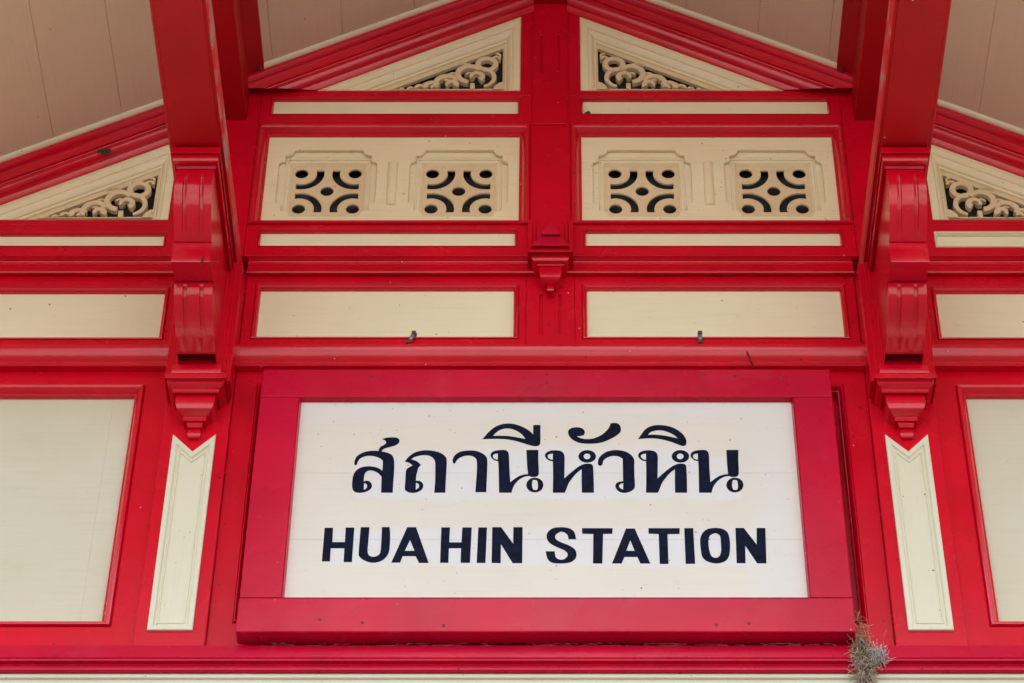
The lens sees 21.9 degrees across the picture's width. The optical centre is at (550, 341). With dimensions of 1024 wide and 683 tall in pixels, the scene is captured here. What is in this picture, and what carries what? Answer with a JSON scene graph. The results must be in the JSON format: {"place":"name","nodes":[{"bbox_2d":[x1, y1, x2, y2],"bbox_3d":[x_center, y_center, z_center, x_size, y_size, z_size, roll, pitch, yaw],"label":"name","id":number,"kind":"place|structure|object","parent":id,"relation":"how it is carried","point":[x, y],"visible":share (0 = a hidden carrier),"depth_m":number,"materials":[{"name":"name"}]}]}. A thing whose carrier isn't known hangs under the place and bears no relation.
{"place":"outdoors","nodes":[
{"label":"outdoors","id":0,"kind":"place"},
{"bbox_2d":[406,331,416,343],"bbox_3d":[-0.457,-0.008,8.692,0.034,0.069,0.038,0,-44,0],"label":"cable clip","id":1,"kind":"object","parent":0,"point":[412,335],"visible":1,"depth_m":8.69,"materials":[{"name":"metal"}]},
{"bbox_2d":[698,331,702,343],"bbox_3d":[0.492,-0.008,8.692,0.016,0.069,0.038,0,-44,0],"label":"cable clip","id":2,"kind":"object","parent":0,"point":[700,341],"visible":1,"depth_m":8.69,"materials":[{"name":"metal"}]},
{"label":"ground","id":3,"kind":"structure","parent":0,"visible":0},
{"bbox_2d":[0,0,1023,682],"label":"station building","id":4,"kind":"structure","parent":3,"relation":"on","point":[452,184],"depth_m":8.86,"materials":[{"name":"red paint"}]},
{"bbox_2d":[97,148,111,153],"bbox_3d":[-1.559,-0.668,9.253,0.054,0.031,0.006,0,-44,0],"label":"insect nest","id":5,"kind":"object","parent":4,"relation":"attached to","point":[105,150],"visible":1,"depth_m":9.25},
{"bbox_2d":[236,370,855,643],"bbox_3d":[-0.013,0.490,8.143,1.821,1.054,0.064,0,-44,0],"label":"station sign","id":6,"kind":"object","parent":4,"relation":"attached to","point":[543,506],"visible":1,"depth_m":8.10,"materials":[{"name":"red paint"}]},
{"bbox_2d":[845,610,895,682],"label":"plant","id":7,"kind":"object","parent":4,"relation":"attached to","point":[862,655],"visible":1,"depth_m":7.72,"materials":[{"name":"grey plant"}]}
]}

